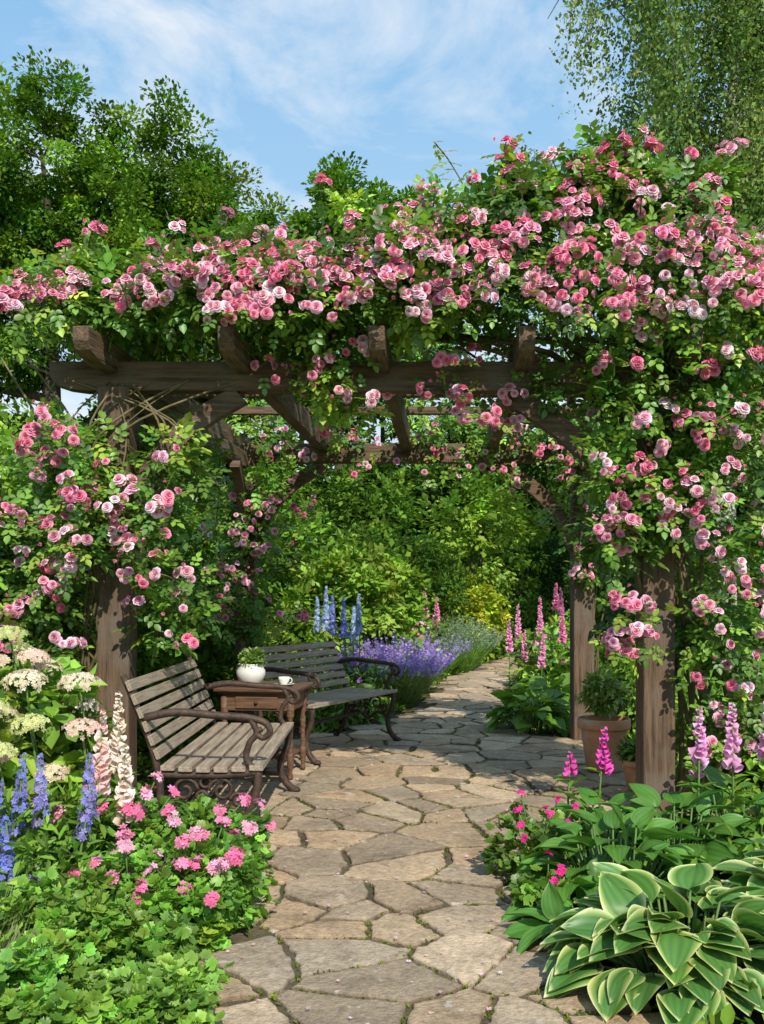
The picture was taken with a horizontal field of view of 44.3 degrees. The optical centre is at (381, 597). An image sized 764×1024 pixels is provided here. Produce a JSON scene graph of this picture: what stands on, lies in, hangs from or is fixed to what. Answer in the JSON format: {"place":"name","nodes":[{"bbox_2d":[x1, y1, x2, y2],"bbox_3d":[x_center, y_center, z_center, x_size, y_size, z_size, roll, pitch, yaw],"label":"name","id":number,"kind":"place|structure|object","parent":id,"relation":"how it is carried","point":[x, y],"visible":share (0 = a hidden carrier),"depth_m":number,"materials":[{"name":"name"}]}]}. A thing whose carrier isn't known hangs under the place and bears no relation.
{"place":"outdoors","nodes":[
{"label":"outdoors","id":0,"kind":"place"},
{"bbox_2d":[0,0,763,482],"label":"sky","id":1,"kind":"structure","parent":0,"point":[286,85],"materials":[{"name":"blue"}]},
{"bbox_2d":[151,643,720,1023],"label":"stone path","id":2,"kind":"structure","parent":0,"point":[464,943],"depth_m":4.26,"materials":[{"name":"beige stone"}]},
{"bbox_2d":[120,655,300,856],"bbox_3d":[-0.902,0.828,5.340,0.747,0.909,1.600,0,0,0],"label":"garden bench","id":3,"kind":"object","parent":2,"relation":"on","point":[217,752],"visible":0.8,"depth_m":4.86,"materials":[{"name":"brown wood"}]},
{"bbox_2d":[213,681,312,779],"bbox_3d":[-0.840,0.943,6.720,0.600,0.635,0.520,0,0,8],"label":"side table","id":4,"kind":"object","parent":2,"relation":"on","point":[240,699],"visible":0.59,"depth_m":6.51,"materials":[{"name":"brown wood"}]},
{"bbox_2d":[236,647,265,682],"bbox_3d":[-0.932,0.486,6.654,0.217,0.275,0.255,0,0,0],"label":"planter bowl","id":5,"kind":"object","parent":4,"relation":"on","point":[250,668],"visible":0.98,"depth_m":6.59,"materials":[{"name":"white ceramic"}]},
{"bbox_2d":[274,676,294,685],"bbox_3d":[-0.690,0.593,6.620,0.148,0.062,0.148,0,0,0],"label":"teacup and saucer","id":6,"kind":"object","parent":4,"relation":"on","point":[284,680],"visible":0.81,"depth_m":6.59,"materials":[{"name":"white ceramic"}]},
{"bbox_2d":[240,638,400,765],"bbox_3d":[-0.477,0.828,7.850,0.747,0.909,1.400,0,0,28],"label":"garden bench","id":7,"kind":"object","parent":2,"relation":"on","point":[345,694],"visible":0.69,"depth_m":8.07,"materials":[{"name":"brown wood"}]},
{"bbox_2d":[160,723,618,1023],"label":"fallen petals","id":8,"kind":"object","parent":2,"relation":"on","point":[481,973],"visible":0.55,"depth_m":3.66,"materials":[{"name":"pink plant"}]},
{"bbox_2d":[167,660,685,1023],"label":"joint moss","id":9,"kind":"object","parent":2,"relation":"on","point":[274,997],"visible":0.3,"depth_m":4.03,"materials":[{"name":"green plant"}]},
{"bbox_2d":[573,666,633,772],"bbox_3d":[1.630,0.872,6.848,0.420,0.776,0.411,0,0,45],"label":"terracotta pot","id":10,"kind":"object","parent":2,"relation":"on","point":[601,692],"visible":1,"depth_m":6.76,"materials":[{"name":"ceramic"}]},
{"bbox_2d":[613,736,635,790],"bbox_3d":[1.705,1.083,6.157,0.342,0.354,0.367,0,0,38],"label":"terracotta pot","id":11,"kind":"object","parent":2,"relation":"on","point":[627,754],"visible":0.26,"depth_m":6.10,"materials":[{"name":"ceramic"}]},
{"bbox_2d":[137,645,763,1023],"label":"soil bed","id":12,"kind":"object","parent":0,"point":[756,1017],"depth_m":6.75,"materials":[{"name":"brown soil"}]},
{"bbox_2d":[0,914,71,1023],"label":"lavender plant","id":13,"kind":"object","parent":12,"relation":"on","point":[12,935],"visible":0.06,"depth_m":2.95,"materials":[{"name":"green plant"}]},
{"bbox_2d":[0,877,76,951],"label":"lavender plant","id":14,"kind":"object","parent":12,"relation":"on","point":[6,945],"visible":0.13,"depth_m":3.01,"materials":[{"name":"green plant"}]},
{"bbox_2d":[0,403,80,606],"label":"dogwood shrub","id":15,"kind":"object","parent":12,"relation":"on","point":[3,414],"visible":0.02,"depth_m":8.65,"materials":[{"name":"green plant"}]},
{"bbox_2d":[6,872,79,933],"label":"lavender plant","id":16,"kind":"object","parent":12,"relation":"on","point":[32,877],"visible":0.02,"depth_m":3.31,"materials":[{"name":"green plant"}]},
{"bbox_2d":[0,753,100,895],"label":"blue delphinium","id":17,"kind":"object","parent":12,"relation":"on","point":[40,803],"visible":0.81,"depth_m":3.59,"materials":[{"name":"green plant"}]},
{"bbox_2d":[0,625,131,840],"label":"white hydrangea","id":18,"kind":"object","parent":12,"relation":"on","point":[41,712],"visible":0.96,"depth_m":4.24,"materials":[{"name":"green plant"}]},
{"bbox_2d":[0,775,131,929],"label":"phlox foliage","id":19,"kind":"object","parent":12,"relation":"on","point":[26,863],"visible":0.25,"depth_m":3.57,"materials":[{"name":"green plant"}]},
{"bbox_2d":[0,45,191,453],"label":"oak tree","id":20,"kind":"object","parent":12,"relation":"on","point":[87,188],"visible":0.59,"depth_m":23.01,"materials":[{"name":"green plant"}]},
{"bbox_2d":[0,481,200,768],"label":"laurel shrub","id":21,"kind":"object","parent":12,"relation":"on","point":[166,659],"visible":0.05,"depth_m":6.83,"materials":[{"name":"green plant"}]},
{"bbox_2d":[70,692,151,850],"bbox_3d":[-1.116,0.848,3.873,0.411,0.906,0.383,0,0,-13],"label":"pale foxglove","id":22,"kind":"object","parent":12,"relation":"on","point":[118,759],"visible":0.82,"depth_m":3.83,"materials":[{"name":"white plant"}]},
{"bbox_2d":[0,409,233,691],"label":"philadelphus shrub","id":23,"kind":"object","parent":12,"relation":"on","point":[14,429],"depth_m":11.08,"materials":[{"name":"green plant"}]},
{"bbox_2d":[0,864,234,1023],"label":"cranesbill plant","id":24,"kind":"object","parent":12,"relation":"on","point":[128,980],"visible":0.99,"depth_m":2.84,"materials":[{"name":"green plant"}]},
{"bbox_2d":[13,771,279,934],"bbox_3d":[-0.998,1.034,3.992,1.191,0.571,1.215,0,0,0],"label":"pink geranium","id":25,"kind":"object","parent":12,"relation":"on","point":[234,839],"visible":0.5,"depth_m":3.81,"materials":[{"name":"green plant"}]},
{"bbox_2d":[0,358,301,788],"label":"climbing rose","id":26,"kind":"object","parent":12,"relation":"on","point":[57,577],"visible":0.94,"depth_m":5.21,"materials":[{"name":"plant"}]},
{"bbox_2d":[56,830,255,951],"bbox_3d":[-0.871,1.109,3.503,0.745,0.420,0.603,0,0,38],"label":"pink geranium","id":27,"kind":"object","parent":12,"relation":"on","point":[213,923],"visible":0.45,"depth_m":3.41,"materials":[{"name":"green plant"}]},
{"bbox_2d":[73,499,268,748],"bbox_3d":[-1.975,0.196,8.969,1.927,2.424,2.537,0,0,-28],"label":"viburnum shrub","id":28,"kind":"object","parent":12,"relation":"on","point":[207,652],"visible":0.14,"depth_m":8.54,"materials":[{"name":"green plant"}]},
{"bbox_2d":[76,75,298,546],"bbox_3d":[-5.101,-5.878,25.320,6.857,14.983,5.670,0,0,0],"label":"oak tree","id":29,"kind":"object","parent":12,"relation":"on","point":[206,186],"visible":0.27,"depth_m":24.23,"materials":[{"name":"green plant"}]},
{"bbox_2d":[139,473,355,679],"bbox_3d":[-2.257,-0.309,13.408,4.046,3.368,2.469,0,0,40],"label":"elder shrub","id":30,"kind":"object","parent":12,"relation":"on","point":[302,531],"visible":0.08,"depth_m":12.68,"materials":[{"name":"green plant"}]},
{"bbox_2d":[226,639,406,730],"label":"salvia foliage","id":31,"kind":"object","parent":12,"relation":"on","point":[360,680],"visible":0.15,"depth_m":10.33,"materials":[{"name":"green plant"}]},
{"bbox_2d":[215,464,423,630],"bbox_3d":[-1.677,-0.984,22.069,5.582,4.824,3.272,0,0,-28],"label":"magnolia shrub","id":32,"kind":"object","parent":12,"relation":"on","point":[345,502],"visible":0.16,"depth_m":21.95,"materials":[{"name":"green plant"}]},
{"bbox_2d":[312,586,363,709],"bbox_3d":[-0.503,0.585,10.644,0.698,1.432,0.748,0,0,-13],"label":"blue delphinium","id":33,"kind":"object","parent":12,"relation":"on","point":[357,627],"visible":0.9,"depth_m":10.53,"materials":[{"name":"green plant"}]},
{"bbox_2d":[220,150,467,498],"bbox_3d":[-1.197,-7.004,32.980,9.710,17.057,5.799,0,0,0],"label":"ash tree","id":34,"kind":"object","parent":12,"relation":"on","point":[304,222],"visible":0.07,"depth_m":32.05,"materials":[{"name":"green plant"}]},
{"bbox_2d":[309,683,385,725],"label":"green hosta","id":35,"kind":"object","parent":12,"relation":"on","point":[378,717],"visible":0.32,"depth_m":9.51,"materials":[{"name":"green plant"}]},
{"bbox_2d":[260,528,439,685],"bbox_3d":[-0.505,0.271,12.095,2.434,2.346,1.874,0,0,-20],"label":"hydrangea shrub","id":36,"kind":"object","parent":12,"relation":"on","point":[405,612],"visible":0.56,"depth_m":11.84,"materials":[{"name":"green plant"}]},
{"bbox_2d":[304,637,413,688],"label":"lavender plant","id":37,"kind":"object","parent":12,"relation":"on","point":[365,654],"visible":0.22,"depth_m":11.13,"materials":[{"name":"purple plant"}]},
{"bbox_2d":[0,646,763,1023],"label":"ground cover","id":38,"kind":"object","parent":12,"relation":"on","point":[726,1014],"visible":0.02,"depth_m":5.74,"materials":[{"name":"green plant"}]},
{"bbox_2d":[50,326,734,815],"bbox_3d":[0.110,-0.060,6.895,4.080,2.920,3.718,0,0,0],"label":"pergola","id":39,"kind":"object","parent":12,"relation":"on","point":[100,366],"visible":0.52,"depth_m":5.45,"materials":[{"name":"brown wood"}]},
{"bbox_2d":[0,116,763,791],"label":"climbing rose","id":40,"kind":"object","parent":39,"relation":"attached to","point":[436,272],"visible":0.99,"depth_m":5.17,"materials":[{"name":"plant"}]},
{"bbox_2d":[431,141,478,190],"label":"rose shoot","id":41,"kind":"object","parent":40,"relation":"attached to","point":[438,156],"visible":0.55,"depth_m":5.40,"materials":[{"name":"plant"}]},
{"bbox_2d":[181,398,633,670],"bbox_3d":[0.393,-0.320,8.229,4.270,3.242,1.097,0,0,0],"label":"climbing rose","id":42,"kind":"object","parent":39,"relation":"attached to","point":[228,523],"visible":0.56,"depth_m":8.14,"materials":[{"name":"plant"}]},
{"bbox_2d":[309,524,476,638],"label":"holly shrub","id":43,"kind":"object","parent":12,"relation":"on","point":[454,574],"visible":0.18,"depth_m":17.27,"materials":[{"name":"green plant"}]},
{"bbox_2d":[340,630,456,706],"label":"lavender plant","id":44,"kind":"object","parent":12,"relation":"on","point":[410,693],"visible":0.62,"depth_m":10.96,"materials":[{"name":"purple plant"}]},
{"bbox_2d":[372,602,451,675],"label":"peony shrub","id":45,"kind":"object","parent":12,"relation":"on","point":[442,627],"visible":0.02,"depth_m":15.19,"materials":[{"name":"green plant"}]},
{"bbox_2d":[384,631,459,690],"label":"lavender plant","id":46,"kind":"object","parent":12,"relation":"on","point":[439,655],"visible":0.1,"depth_m":12.61,"materials":[{"name":"purple plant"}]},
{"bbox_2d":[410,621,443,668],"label":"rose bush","id":47,"kind":"object","parent":12,"relation":"on","point":[428,634],"visible":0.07,"depth_m":13.57,"materials":[{"name":"green plant"}]},
{"bbox_2d":[427,628,475,677],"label":"lavender plant","id":48,"kind":"object","parent":12,"relation":"on","point":[466,648],"visible":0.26,"depth_m":15.18,"materials":[{"name":"purple plant"}]},
{"bbox_2d":[428,611,505,673],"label":"lavender plant","id":49,"kind":"object","parent":12,"relation":"on","point":[471,660],"visible":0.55,"depth_m":15.94,"materials":[{"name":"green plant"}]},
{"bbox_2d":[428,573,512,658],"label":"spiraea shrub","id":50,"kind":"object","parent":12,"relation":"on","point":[489,595],"visible":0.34,"depth_m":18.69,"materials":[{"name":"green plant"}]},
{"bbox_2d":[410,471,553,611],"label":"hazel shrub","id":51,"kind":"object","parent":12,"relation":"on","point":[516,523],"visible":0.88,"depth_m":21.02,"materials":[{"name":"green plant"}]},
{"bbox_2d":[413,583,564,685],"bbox_3d":[1.727,0.497,16.712,1.287,1.608,8.012,0,0,26],"label":"pink foxglove","id":52,"kind":"object","parent":12,"relation":"on","point":[557,602],"visible":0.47,"depth_m":19.46,"materials":[{"name":"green plant"}]},
{"bbox_2d":[265,533,763,643],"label":"clipped hedge","id":53,"kind":"object","parent":12,"relation":"on","point":[549,579],"visible":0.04,"depth_m":26.08,"materials":[{"name":"green plant"}]},
{"bbox_2d":[482,590,567,657],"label":"box shrub","id":54,"kind":"object","parent":12,"relation":"on","point":[530,610],"visible":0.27,"depth_m":22.44,"materials":[{"name":"green plant"}]},
{"bbox_2d":[355,440,695,538],"bbox_3d":[4.699,-2.125,29.028,11.374,7.163,3.877,0,0,0],"label":"yew shrub","id":55,"kind":"object","parent":12,"relation":"on","point":[535,471],"visible":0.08,"depth_m":28.83,"materials":[{"name":"green plant"}]},
{"bbox_2d":[484,684,569,736],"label":"green hosta","id":56,"kind":"object","parent":12,"relation":"on","point":[547,711],"visible":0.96,"depth_m":8.81,"materials":[{"name":"green plant"}]},
{"bbox_2d":[479,789,586,923],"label":"magenta geranium","id":57,"kind":"object","parent":12,"relation":"on","point":[529,894],"visible":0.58,"depth_m":4.16,"materials":[{"name":"green plant"}]},
{"bbox_2d":[502,597,566,691],"bbox_3d":[1.950,0.648,12.274,0.743,1.306,2.501,0,0,0],"label":"pink foxglove","id":58,"kind":"object","parent":12,"relation":"on","point":[542,652],"visible":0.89,"depth_m":11.91,"materials":[{"name":"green plant"}]},
{"bbox_2d":[510,664,565,703],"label":"green hosta","id":59,"kind":"object","parent":12,"relation":"on","point":[531,678],"visible":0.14,"depth_m":10.60,"materials":[{"name":"green plant"}]},
{"bbox_2d":[511,673,569,721],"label":"green hosta","id":60,"kind":"object","parent":12,"relation":"on","point":[561,680],"visible":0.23,"depth_m":9.60,"materials":[{"name":"green plant"}]},
{"bbox_2d":[501,854,608,926],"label":"bergenia plant","id":61,"kind":"object","parent":12,"relation":"on","point":[566,890],"visible":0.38,"depth_m":3.69,"materials":[{"name":"green plant"}]},
{"bbox_2d":[502,881,629,967],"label":"bergenia plant","id":62,"kind":"object","parent":12,"relation":"on","point":[528,931],"visible":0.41,"depth_m":3.48,"materials":[{"name":"green plant"}]},
{"bbox_2d":[553,727,613,849],"bbox_3d":[1.063,0.978,4.812,0.307,0.645,0.334,0,0,-34],"label":"pink foxglove","id":63,"kind":"object","parent":12,"relation":"on","point":[603,762],"visible":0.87,"depth_m":4.77,"materials":[{"name":"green plant"}]},
{"bbox_2d":[529,787,667,866],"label":"bergenia plant","id":64,"kind":"object","parent":12,"relation":"on","point":[594,798],"visible":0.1,"depth_m":4.64,"materials":[{"name":"green plant"}]},
{"bbox_2d":[507,607,710,760],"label":"border plants","id":65,"kind":"object","parent":12,"relation":"on","point":[551,637],"visible":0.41,"depth_m":11.62,"materials":[{"name":"green plant"}]},
{"bbox_2d":[510,804,714,913],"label":"bergenia plant","id":66,"kind":"object","parent":12,"relation":"on","point":[650,832],"visible":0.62,"depth_m":3.92,"materials":[{"name":"green plant"}]},
{"bbox_2d":[594,619,685,738],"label":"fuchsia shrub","id":67,"kind":"object","parent":12,"relation":"on","point":[629,711],"visible":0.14,"depth_m":8.53,"materials":[{"name":"green plant"}]},
{"bbox_2d":[538,862,763,1023],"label":"variegated hosta","id":68,"kind":"object","parent":12,"relation":"on","point":[638,905],"visible":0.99,"depth_m":2.95,"materials":[{"name":"green plant"}]},
{"bbox_2d":[586,783,755,879],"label":"bergenia plant","id":69,"kind":"object","parent":12,"relation":"on","point":[713,851],"visible":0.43,"depth_m":4.28,"materials":[{"name":"green plant"}]},
{"bbox_2d":[594,510,763,647],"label":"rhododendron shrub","id":70,"kind":"object","parent":12,"relation":"on","point":[750,636],"visible":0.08,"depth_m":23.63,"materials":[{"name":"green plant"}]},
{"bbox_2d":[613,135,763,534],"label":"lime tree","id":71,"kind":"object","parent":12,"relation":"on","point":[754,503],"visible":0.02,"depth_m":28.82,"materials":[{"name":"green plant"}]},
{"bbox_2d":[665,766,763,862],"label":"bergenia plant","id":72,"kind":"object","parent":12,"relation":"on","point":[720,798],"visible":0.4,"depth_m":4.62,"materials":[{"name":"green plant"}]},
{"bbox_2d":[672,702,763,843],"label":"pink foxglove","id":73,"kind":"object","parent":12,"relation":"on","point":[698,755],"visible":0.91,"depth_m":4.60,"materials":[{"name":"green plant"}]},
{"bbox_2d":[678,656,763,803],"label":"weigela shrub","id":74,"kind":"object","parent":12,"relation":"on","point":[748,764],"visible":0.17,"depth_m":5.88,"materials":[{"name":"green plant"}]},
{"bbox_2d":[700,838,763,917],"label":"variegated hosta","id":75,"kind":"object","parent":12,"relation":"on","point":[750,868],"visible":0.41,"depth_m":3.53,"materials":[{"name":"green plant"}]},
{"bbox_2d":[605,653,763,710],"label":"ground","id":76,"kind":"structure","parent":0,"point":[710,676],"depth_m":15.03,"materials":[{"name":"plant"}]},
{"bbox_2d":[0,394,763,586],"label":"background trees","id":77,"kind":"object","parent":76,"relation":"on","point":[317,482],"visible":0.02,"depth_m":30.94,"materials":[{"name":"green plant"}]},
{"bbox_2d":[500,0,763,638],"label":"birch tree","id":78,"kind":"object","parent":76,"relation":"on","point":[742,56],"visible":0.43,"depth_m":16.39,"materials":[{"name":"green plant"}]},
{"bbox_2d":[610,652,763,720],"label":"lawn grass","id":79,"kind":"structure","parent":76,"relation":"on","point":[717,671],"depth_m":16.53,"materials":[{"name":"green plant"}]}
]}

